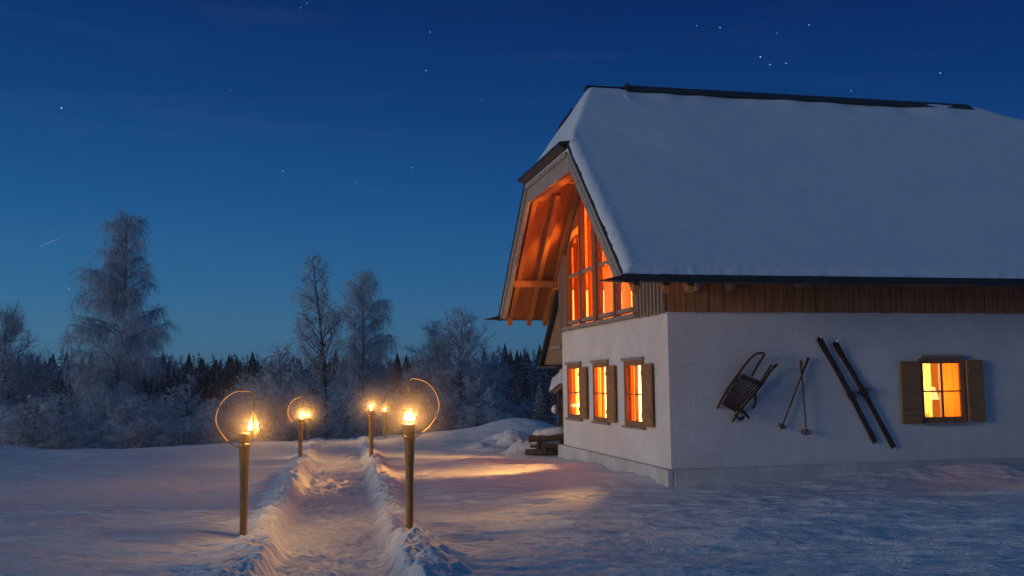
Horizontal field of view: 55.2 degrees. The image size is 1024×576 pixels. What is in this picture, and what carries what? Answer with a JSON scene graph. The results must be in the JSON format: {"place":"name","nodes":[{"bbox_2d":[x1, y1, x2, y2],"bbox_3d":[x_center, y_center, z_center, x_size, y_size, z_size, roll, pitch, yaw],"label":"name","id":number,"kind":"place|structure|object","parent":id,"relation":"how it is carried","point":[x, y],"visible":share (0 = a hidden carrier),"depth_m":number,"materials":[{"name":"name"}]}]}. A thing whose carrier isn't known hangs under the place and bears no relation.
{"place":"outdoors","nodes":[
{"label":"outdoors","id":0,"kind":"place"},
{"bbox_2d":[277,439,386,575],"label":"path","id":1,"kind":"structure","parent":0,"point":[335,532],"depth_m":12.38,"materials":[{"name":"white snow"}]},
{"bbox_2d":[0,357,1023,575],"bbox_3d":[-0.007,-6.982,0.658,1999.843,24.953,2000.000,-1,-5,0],"label":"ground","id":2,"kind":"structure","parent":0,"point":[491,499],"depth_m":12.38,"materials":[{"name":"white snow"}]},
{"bbox_2d":[0,388,33,443],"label":"frosted tree","id":3,"kind":"object","parent":2,"relation":"on","point":[5,403],"visible":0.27,"depth_m":35.65,"materials":[{"name":"white plant"}]},
{"bbox_2d":[14,355,47,447],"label":"spruce","id":4,"kind":"object","parent":2,"relation":"on","point":[38,363],"visible":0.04,"depth_m":57.71,"materials":[{"name":"green plant"}]},
{"bbox_2d":[0,409,62,447],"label":"frosted tree","id":5,"kind":"object","parent":2,"relation":"on","point":[24,441],"visible":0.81,"depth_m":32.66,"materials":[{"name":"white plant"}]},
{"bbox_2d":[0,298,66,444],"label":"bare tree","id":6,"kind":"object","parent":2,"relation":"on","point":[7,363],"visible":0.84,"depth_m":37.75,"materials":[{"name":"white plant"}]},
{"bbox_2d":[0,394,68,448],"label":"frosted tree","id":7,"kind":"object","parent":2,"relation":"on","point":[37,401],"visible":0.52,"depth_m":33.61,"materials":[{"name":"white plant"}]},
{"bbox_2d":[29,385,73,447],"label":"frosted tree","id":8,"kind":"object","parent":2,"relation":"on","point":[55,396],"visible":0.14,"depth_m":45.61,"materials":[{"name":"white plant"}]},
{"bbox_2d":[34,348,78,447],"bbox_3d":[-25.649,6.592,55.552,3.247,6.505,2.882,-4,-6,33],"label":"spruce","id":9,"kind":"object","parent":2,"relation":"on","point":[60,384],"visible":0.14,"depth_m":55.71,"materials":[{"name":"green plant"}]},
{"bbox_2d":[49,391,68,448],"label":"spruce","id":10,"kind":"object","parent":2,"relation":"on","point":[61,403],"visible":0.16,"depth_m":43.67,"materials":[{"name":"green plant"}]},
{"bbox_2d":[32,416,97,448],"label":"frosted tree","id":11,"kind":"object","parent":2,"relation":"on","point":[57,446],"visible":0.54,"depth_m":34.81,"materials":[{"name":"white plant"}]},
{"bbox_2d":[64,352,81,448],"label":"spruce","id":12,"kind":"object","parent":2,"relation":"on","point":[72,394],"visible":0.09,"depth_m":59.67,"materials":[{"name":"green plant"}]},
{"bbox_2d":[44,403,105,448],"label":"frosted tree","id":13,"kind":"object","parent":2,"relation":"on","point":[73,417],"visible":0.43,"depth_m":39.24,"materials":[{"name":"white plant"}]},
{"bbox_2d":[61,393,113,448],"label":"frosted tree","id":14,"kind":"object","parent":2,"relation":"on","point":[94,419],"visible":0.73,"depth_m":37.50,"materials":[{"name":"white plant"}]},
{"bbox_2d":[40,207,192,448],"bbox_3d":[-18.559,2.382,45.748,6.645,12.592,6.759,-3,-6,21],"label":"birch","id":15,"kind":"object","parent":2,"relation":"on","point":[123,342],"visible":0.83,"depth_m":45.46,"materials":[{"name":"white plant"}]},
{"bbox_2d":[85,395,160,448],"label":"frosted tree","id":16,"kind":"object","parent":2,"relation":"on","point":[125,413],"visible":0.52,"depth_m":35.77,"materials":[{"name":"white plant"}]},
{"bbox_2d":[99,415,170,448],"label":"frosted tree","id":17,"kind":"object","parent":2,"relation":"on","point":[130,441],"visible":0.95,"depth_m":33.49,"materials":[{"name":"white plant"}]},
{"bbox_2d":[146,360,162,445],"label":"spruce","id":18,"kind":"object","parent":2,"relation":"on","point":[152,388],"visible":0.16,"depth_m":83.57,"materials":[{"name":"green plant"}]},
{"bbox_2d":[155,357,174,424],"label":"spruce","id":19,"kind":"object","parent":2,"relation":"on","point":[165,388],"visible":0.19,"depth_m":91.94,"materials":[{"name":"green plant"}]},
{"bbox_2d":[158,360,187,442],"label":"spruce","id":20,"kind":"object","parent":2,"relation":"on","point":[176,384],"visible":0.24,"depth_m":84.61,"materials":[{"name":"green plant"}]},
{"bbox_2d":[153,386,196,445],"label":"frosted tree","id":21,"kind":"object","parent":2,"relation":"on","point":[173,400],"visible":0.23,"depth_m":49.96,"materials":[{"name":"white plant"}]},
{"bbox_2d":[169,358,193,417],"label":"spruce","id":22,"kind":"object","parent":2,"relation":"on","point":[181,377],"visible":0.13,"depth_m":91.22,"materials":[{"name":"green plant"}]},
{"bbox_2d":[177,363,195,416],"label":"spruce","id":23,"kind":"object","parent":2,"relation":"on","point":[186,385],"visible":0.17,"depth_m":91.79,"materials":[{"name":"green plant"}]},
{"bbox_2d":[147,416,227,446],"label":"frosted tree","id":24,"kind":"object","parent":2,"relation":"on","point":[186,430],"visible":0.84,"depth_m":35.55,"materials":[{"name":"white plant"}]},
{"bbox_2d":[186,354,197,406],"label":"spruce","id":25,"kind":"object","parent":2,"relation":"on","point":[193,369],"visible":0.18,"depth_m":104.02,"materials":[{"name":"green plant"}]},
{"bbox_2d":[173,372,215,444],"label":"frosted tree","id":26,"kind":"object","parent":2,"relation":"on","point":[180,406],"visible":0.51,"depth_m":39.60,"materials":[{"name":"white plant"}]},
{"bbox_2d":[192,353,202,403],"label":"spruce","id":27,"kind":"object","parent":2,"relation":"on","point":[198,377],"visible":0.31,"depth_m":100.04,"materials":[{"name":"green plant"}]},
{"bbox_2d":[186,363,211,427],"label":"spruce","id":28,"kind":"object","parent":2,"relation":"on","point":[203,393],"visible":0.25,"depth_m":88.81,"materials":[{"name":"green plant"}]},
{"bbox_2d":[201,365,214,401],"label":"spruce","id":29,"kind":"object","parent":2,"relation":"on","point":[209,377],"visible":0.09,"depth_m":103.27,"materials":[{"name":"green plant"}]},
{"bbox_2d":[208,353,216,399],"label":"spruce","id":30,"kind":"object","parent":2,"relation":"on","point":[213,367],"visible":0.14,"depth_m":103.75,"materials":[{"name":"green plant"}]},
{"bbox_2d":[187,397,239,444],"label":"frosted tree","id":31,"kind":"object","parent":2,"relation":"on","point":[211,408],"visible":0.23,"depth_m":44.03,"materials":[{"name":"white plant"}]},
{"bbox_2d":[199,360,232,444],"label":"spruce","id":32,"kind":"object","parent":2,"relation":"on","point":[217,393],"visible":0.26,"depth_m":83.60,"materials":[{"name":"green plant"}]},
{"bbox_2d":[206,357,228,406],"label":"spruce","id":33,"kind":"object","parent":2,"relation":"on","point":[221,370],"visible":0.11,"depth_m":103.04,"materials":[{"name":"green plant"}]},
{"bbox_2d":[187,410,251,443],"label":"frosted tree","id":34,"kind":"object","parent":2,"relation":"on","point":[228,421],"visible":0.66,"depth_m":37.57,"materials":[{"name":"white plant"}]},
{"bbox_2d":[219,360,227,405],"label":"spruce","id":35,"kind":"object","parent":2,"relation":"on","point":[225,369],"visible":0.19,"depth_m":98.70,"materials":[{"name":"green plant"}]},
{"bbox_2d":[214,361,240,440],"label":"spruce","id":36,"kind":"object","parent":2,"relation":"on","point":[230,384],"visible":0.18,"depth_m":84.28,"materials":[{"name":"green plant"}]},
{"bbox_2d":[203,389,254,441],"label":"frosted tree","id":37,"kind":"object","parent":2,"relation":"on","point":[228,405],"visible":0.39,"depth_m":51.42,"materials":[{"name":"white plant"}]},
{"bbox_2d":[226,353,238,399],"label":"spruce","id":38,"kind":"object","parent":2,"relation":"on","point":[234,369],"visible":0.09,"depth_m":97.24,"materials":[{"name":"green plant"}]},
{"bbox_2d":[225,363,245,413],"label":"spruce","id":39,"kind":"object","parent":2,"relation":"on","point":[239,375],"visible":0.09,"depth_m":87.35,"materials":[{"name":"green plant"}]},
{"bbox_2d":[215,390,257,535],"bbox_3d":[-2.976,1.950,11.159,1.600,2.380,1.600,-1,-5,0],"label":"garden torch","id":40,"kind":"object","parent":2,"relation":"on","point":[244,444],"visible":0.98,"depth_m":11.11,"materials":[{"name":"brown wood"}]},
{"bbox_2d":[223,406,265,441],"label":"frosted tree","id":41,"kind":"object","parent":2,"relation":"on","point":[245,430],"visible":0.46,"depth_m":38.59,"materials":[{"name":"white plant"}]},
{"bbox_2d":[240,354,251,387],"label":"spruce","id":42,"kind":"object","parent":2,"relation":"on","point":[247,368],"visible":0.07,"depth_m":91.49,"materials":[{"name":"green plant"}]},
{"bbox_2d":[230,368,265,441],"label":"frosted tree","id":43,"kind":"object","parent":2,"relation":"on","point":[240,397],"visible":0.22,"depth_m":57.71,"materials":[{"name":"white plant"}]},
{"bbox_2d":[247,352,259,436],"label":"spruce","id":44,"kind":"object","parent":2,"relation":"on","point":[253,367],"visible":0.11,"depth_m":87.44,"materials":[{"name":"green plant"}]},
{"bbox_2d":[233,384,285,440],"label":"frosted tree","id":45,"kind":"object","parent":2,"relation":"on","point":[257,399],"visible":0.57,"depth_m":45.32,"materials":[{"name":"white plant"}]},
{"bbox_2d":[244,362,296,440],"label":"frosted tree","id":46,"kind":"object","parent":2,"relation":"on","point":[265,384],"visible":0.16,"depth_m":55.62,"materials":[{"name":"white plant"}]},
{"bbox_2d":[0,344,559,405],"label":"distant wood","id":47,"kind":"object","parent":2,"relation":"on","point":[516,362],"visible":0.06,"depth_m":141.86,"materials":[{"name":"plant"}]},
{"bbox_2d":[258,385,317,440],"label":"frosted tree","id":48,"kind":"object","parent":2,"relation":"on","point":[282,427],"visible":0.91,"depth_m":41.50,"materials":[{"name":"white plant"}]},
{"bbox_2d":[255,337,323,440],"bbox_3d":[-12.155,5.782,53.914,4.354,6.691,3.861,-1,-5,-1],"label":"frosted tree","id":49,"kind":"object","parent":2,"relation":"on","point":[288,377],"visible":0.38,"depth_m":53.61,"materials":[{"name":"white plant"}]},
{"bbox_2d":[288,396,304,456],"bbox_3d":[-4.536,3.012,21.165,1.600,2.180,1.600,-1,-5,0],"label":"garden torch","id":50,"kind":"object","parent":2,"relation":"on","point":[300,423],"visible":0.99,"depth_m":21.11,"materials":[{"name":"brown wood"}]},
{"bbox_2d":[305,416,310,440],"bbox_3d":[-5.902,3.823,28.373,1.600,1.950,1.600,-1,-5,0],"label":"garden torch","id":51,"kind":"object","parent":2,"relation":"on","point":[308,420],"visible":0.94,"depth_m":28.31,"materials":[{"name":"brown wood"}]},
{"bbox_2d":[285,376,333,440],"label":"frosted tree","id":52,"kind":"object","parent":2,"relation":"on","point":[319,408],"visible":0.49,"depth_m":44.29,"materials":[{"name":"white plant"}]},
{"bbox_2d":[285,251,357,438],"bbox_3d":[-9.018,2.934,45.886,3.270,9.357,3.751,1,-6,-17],"label":"birch","id":53,"kind":"object","parent":2,"relation":"on","point":[322,345],"visible":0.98,"depth_m":45.95,"materials":[{"name":"white plant"}]},
{"bbox_2d":[310,388,335,437],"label":"frosted tree","id":54,"kind":"object","parent":2,"relation":"on","point":[320,430],"visible":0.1,"depth_m":51.72,"materials":[{"name":"white plant"}]},
{"bbox_2d":[305,367,365,438],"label":"frosted tree","id":55,"kind":"object","parent":2,"relation":"on","point":[328,380],"visible":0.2,"depth_m":49.53,"materials":[{"name":"white plant"}]},
{"bbox_2d":[317,386,365,438],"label":"frosted tree","id":56,"kind":"object","parent":2,"relation":"on","point":[336,404],"visible":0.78,"depth_m":41.41,"materials":[{"name":"white plant"}]},
{"bbox_2d":[331,353,397,434],"bbox_3d":[-7.500,5.731,51.562,3.634,5.585,3.223,3,-6,-32],"label":"frosted tree","id":57,"kind":"object","parent":2,"relation":"on","point":[372,364],"visible":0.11,"depth_m":51.62,"materials":[{"name":"white plant"}]},
{"bbox_2d":[328,269,403,433],"bbox_3d":[-7.322,3.409,48.048,3.994,8.919,3.952,3,-7,-36],"label":"birch","id":58,"kind":"object","parent":2,"relation":"on","point":[360,302],"visible":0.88,"depth_m":47.90,"materials":[{"name":"white plant"}]},
{"bbox_2d":[368,408,374,457],"bbox_3d":[-3.059,2.927,21.294,1.600,2.340,1.600,-1,-5,0],"label":"garden torch","id":59,"kind":"object","parent":2,"relation":"on","point":[371,415],"visible":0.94,"depth_m":21.24,"materials":[{"name":"brown wood"}]},
{"bbox_2d":[341,390,403,438],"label":"frosted tree","id":60,"kind":"object","parent":2,"relation":"on","point":[363,417],"visible":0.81,"depth_m":40.49,"materials":[{"name":"white plant"}]},
{"bbox_2d":[382,410,386,436],"bbox_3d":[-3.864,3.881,29.771,1.600,2.050,1.600,-1,-5,0],"label":"garden torch","id":61,"kind":"object","parent":2,"relation":"on","point":[384,414],"visible":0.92,"depth_m":29.71,"materials":[{"name":"brown wood"}]},
{"bbox_2d":[364,366,413,436],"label":"frosted tree","id":62,"kind":"object","parent":2,"relation":"on","point":[379,429],"visible":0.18,"depth_m":48.93,"materials":[{"name":"white plant"}]},
{"bbox_2d":[361,385,418,436],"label":"frosted tree","id":63,"kind":"object","parent":2,"relation":"on","point":[392,401],"visible":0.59,"depth_m":42.61,"materials":[{"name":"white plant"}]},
{"bbox_2d":[386,399,427,434],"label":"frosted tree","id":64,"kind":"object","parent":2,"relation":"on","point":[407,420],"visible":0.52,"depth_m":41.46,"materials":[{"name":"white plant"}]},
{"bbox_2d":[391,371,432,433],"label":"frosted tree","id":65,"kind":"object","parent":2,"relation":"on","point":[408,392],"visible":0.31,"depth_m":49.44,"materials":[{"name":"white plant"}]},
{"bbox_2d":[394,352,444,426],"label":"frosted tree","id":66,"kind":"object","parent":2,"relation":"on","point":[413,368],"visible":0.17,"depth_m":57.70,"materials":[{"name":"white plant"}]},
{"bbox_2d":[402,378,439,529],"bbox_3d":[-1.178,1.899,11.257,1.600,2.460,1.600,-1,-5,0],"label":"garden torch","id":67,"kind":"object","parent":2,"relation":"on","point":[409,435],"visible":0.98,"depth_m":11.21,"materials":[{"name":"brown wood"}]},
{"bbox_2d":[398,409,454,431],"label":"frosted tree","id":68,"kind":"object","parent":2,"relation":"on","point":[435,425],"visible":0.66,"depth_m":41.70,"materials":[{"name":"white plant"}]},
{"bbox_2d":[406,385,456,431],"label":"frosted tree","id":69,"kind":"object","parent":2,"relation":"on","point":[423,406],"visible":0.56,"depth_m":45.49,"materials":[{"name":"white plant"}]},
{"bbox_2d":[399,317,488,403],"bbox_3d":[-3.169,4.455,48.366,4.468,6.417,4.237,-6,-7,42],"label":"bare tree","id":70,"kind":"object","parent":2,"relation":"on","point":[430,331],"visible":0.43,"depth_m":48.37,"materials":[{"name":"white plant"}]},
{"bbox_2d":[427,377,463,430],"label":"frosted tree","id":71,"kind":"object","parent":2,"relation":"on","point":[440,385],"visible":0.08,"depth_m":47.28,"materials":[{"name":"white plant"}]},
{"bbox_2d":[431,387,472,430],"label":"frosted tree","id":72,"kind":"object","parent":2,"relation":"on","point":[453,402],"visible":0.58,"depth_m":43.44,"materials":[{"name":"white plant"}]},
{"bbox_2d":[404,303,508,423],"bbox_3d":[-2.818,3.943,46.757,4.733,6.797,4.488,2,-6,-29],"label":"bare tree","id":73,"kind":"object","parent":2,"relation":"on","point":[464,336],"visible":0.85,"depth_m":46.95,"materials":[{"name":"white plant"}]},
{"bbox_2d":[439,414,475,429],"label":"frosted tree","id":74,"kind":"object","parent":2,"relation":"on","point":[455,423],"visible":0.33,"depth_m":42.77,"materials":[{"name":"white plant"}]},
{"bbox_2d":[449,403,503,428],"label":"frosted tree","id":75,"kind":"object","parent":2,"relation":"on","point":[477,412],"visible":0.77,"depth_m":41.18,"materials":[{"name":"white plant"}]},
{"bbox_2d":[453,369,505,425],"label":"frosted tree","id":76,"kind":"object","parent":2,"relation":"on","point":[476,391],"visible":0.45,"depth_m":45.55,"materials":[{"name":"white plant"}]},
{"bbox_2d":[452,342,514,410],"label":"frosted tree","id":77,"kind":"object","parent":2,"relation":"on","point":[488,368],"visible":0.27,"depth_m":51.60,"materials":[{"name":"white plant"}]},
{"bbox_2d":[462,410,517,427],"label":"frosted tree","id":78,"kind":"object","parent":2,"relation":"on","point":[499,417],"visible":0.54,"depth_m":41.56,"materials":[{"name":"white plant"}]},
{"bbox_2d":[478,386,504,424],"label":"frosted tree","id":79,"kind":"object","parent":2,"relation":"on","point":[487,396],"visible":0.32,"depth_m":43.65,"materials":[{"name":"white plant"}]},
{"bbox_2d":[470,363,519,419],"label":"frosted tree","id":80,"kind":"object","parent":2,"relation":"on","point":[507,391],"visible":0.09,"depth_m":53.47,"materials":[{"name":"white plant"}]},
{"bbox_2d":[484,391,524,419],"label":"frosted tree","id":81,"kind":"object","parent":2,"relation":"on","point":[503,407],"visible":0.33,"depth_m":47.33,"materials":[{"name":"white plant"}]},
{"bbox_2d":[510,378,523,418],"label":"spruce","id":82,"kind":"object","parent":2,"relation":"on","point":[515,398],"visible":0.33,"depth_m":49.65,"materials":[{"name":"green plant"}]},
{"bbox_2d":[510,347,536,418],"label":"spruce","id":83,"kind":"object","parent":2,"relation":"on","point":[524,381],"visible":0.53,"depth_m":51.65,"materials":[{"name":"green plant"}]},
{"bbox_2d":[502,397,544,418],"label":"frosted tree","id":84,"kind":"object","parent":2,"relation":"on","point":[522,406],"visible":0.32,"depth_m":49.39,"materials":[{"name":"white plant"}]},
{"bbox_2d":[528,351,543,415],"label":"spruce","id":85,"kind":"object","parent":2,"relation":"on","point":[536,379],"visible":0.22,"depth_m":54.70,"materials":[{"name":"green plant"}]},
{"bbox_2d":[531,384,547,422],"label":"spruce","id":86,"kind":"object","parent":2,"relation":"on","point":[538,414],"visible":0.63,"depth_m":43.64,"materials":[{"name":"green plant"}]},
{"bbox_2d":[525,449,557,455],"bbox_3d":[0.694,3.616,21.552,0.811,0.154,0.143,-2,-5,9],"label":"log","id":87,"kind":"object","parent":2,"relation":"on","point":[552,452],"visible":0.79,"depth_m":21.51,"materials":[{"name":"brown wood"}]},
{"bbox_2d":[530,444,557,448],"bbox_3d":[0.774,3.532,21.760,0.819,0.143,0.112,-4,-6,30],"label":"log","id":88,"kind":"object","parent":87,"relation":"on","point":[550,446],"visible":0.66,"depth_m":21.70,"materials":[{"name":"brown wood"}]},
{"bbox_2d":[531,369,557,425],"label":"spruce","id":89,"kind":"object","parent":2,"relation":"on","point":[547,400],"visible":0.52,"depth_m":49.56,"materials":[{"name":"green plant"}]},
{"bbox_2d":[528,426,563,448],"bbox_3d":[0.838,3.497,21.788,0.944,0.827,0.220,-1,-5,8],"label":"log bench","id":90,"kind":"object","parent":2,"relation":"on","point":[539,436],"visible":0.74,"depth_m":21.74,"materials":[{"name":"brown wood"}]},
{"bbox_2d":[548,368,563,443],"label":"log store","id":91,"kind":"structure","parent":2,"relation":"on","point":[556,386],"depth_m":22.13,"materials":[{"name":"brown wood"}]},
{"bbox_2d":[484,83,1023,486],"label":"farmhouse","id":92,"kind":"object","parent":2,"relation":"on","point":[719,238],"visible":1,"depth_m":16.38,"materials":[{"name":"paint"}]},
{"bbox_2d":[567,206,579,325],"bbox_3d":[1.364,-0.410,20.493,0.200,2.591,0.950,1,-6,-12],"label":"gable window","id":93,"kind":"structure","parent":92,"relation":"in","point":[573,236],"depth_m":20.78,"materials":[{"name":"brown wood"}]},
{"bbox_2d":[565,361,586,421],"bbox_3d":[1.367,2.139,20.302,0.193,1.220,1.562,1,-6,-12],"label":"window","id":94,"kind":"structure","parent":92,"relation":"in","point":[572,399],"depth_m":20.40,"materials":[{"name":"brown wood"}]},
{"bbox_2d":[536,288,621,369],"bbox_3d":[3.278,1.004,23.037,5.130,1.790,1.923,1,-6,-12],"label":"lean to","id":95,"kind":"object","parent":92,"relation":"attached to","point":[551,355],"visible":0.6,"depth_m":22.23,"materials":[{"name":"brown wood"}]},
{"bbox_2d":[579,197,592,323],"bbox_3d":[1.580,-0.588,19.524,0.200,2.760,0.960,1,-6,-12],"label":"gable window","id":96,"kind":"structure","parent":92,"relation":"in","point":[583,270],"depth_m":19.87,"materials":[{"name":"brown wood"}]},
{"bbox_2d":[590,359,615,424],"bbox_3d":[1.762,1.968,18.529,0.193,1.220,1.492,1,-6,-12],"label":"window","id":97,"kind":"structure","parent":92,"relation":"in","point":[599,393],"depth_m":18.62,"materials":[{"name":"brown wood"}]},
{"bbox_2d":[597,238,612,319],"bbox_3d":[1.823,-0.695,18.420,0.199,2.760,0.970,1,-6,-12],"label":"gable window","id":98,"kind":"structure","parent":92,"relation":"in","point":[608,286],"depth_m":18.73,"materials":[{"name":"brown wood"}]},
{"bbox_2d":[615,282,632,315],"bbox_3d":[2.054,-0.795,17.386,0.200,2.760,0.960,1,-6,-12],"label":"gable window","id":99,"kind":"structure","parent":92,"relation":"in","point":[623,307],"depth_m":17.60,"materials":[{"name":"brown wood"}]},
{"bbox_2d":[621,357,653,429],"bbox_3d":[2.169,1.790,16.692,0.193,1.220,1.532,1,-6,-12],"label":"window","id":100,"kind":"structure","parent":92,"relation":"in","point":[631,402],"depth_m":16.78,"materials":[{"name":"brown wood"}]},
{"bbox_2d":[716,352,777,421],"bbox_3d":[3.740,1.568,15.519,1.034,1.109,0.270,1,-6,-12],"label":"sled","id":101,"kind":"object","parent":92,"relation":"attached to","point":[730,402],"visible":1,"depth_m":15.39,"materials":[{"name":"brown wood"}]},
{"bbox_2d":[778,357,809,428],"bbox_3d":[4.535,1.696,15.750,0.600,1.158,0.068,1,-6,-12],"label":"ski pole","id":102,"kind":"object","parent":92,"relation":"attached to","point":[782,426],"visible":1,"depth_m":15.73,"materials":[{"name":"brown wood"}]},
{"bbox_2d":[799,361,811,435],"bbox_3d":[4.712,1.771,15.746,0.187,1.201,0.078,1,-6,-12],"label":"ski pole","id":103,"kind":"object","parent":92,"relation":"attached to","point":[806,429],"visible":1,"depth_m":15.73,"materials":[{"name":"brown wood"}]},
{"bbox_2d":[817,336,877,443],"bbox_3d":[5.459,1.660,15.946,1.060,1.766,0.159,1,-6,-19],"label":"ski","id":104,"kind":"object","parent":92,"relation":"attached to","point":[851,395],"visible":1,"depth_m":15.96,"materials":[{"name":"brown wood"}]},
{"bbox_2d":[833,340,895,448],"bbox_3d":[5.755,1.744,16.011,1.109,1.786,0.156,1,-6,-20],"label":"ski","id":105,"kind":"object","parent":92,"relation":"attached to","point":[863,391],"visible":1,"depth_m":16.02,"materials":[{"name":"brown wood"}]},
{"bbox_2d":[899,355,985,424],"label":"window","id":106,"kind":"structure","parent":92,"relation":"in","point":[917,393],"depth_m":16.41,"materials":[{"name":"brown wood"}]},
{"bbox_2d":[0,0,1023,370],"label":"sky","id":107,"kind":"structure","parent":0,"point":[394,139],"materials":[{"name":"blue"}]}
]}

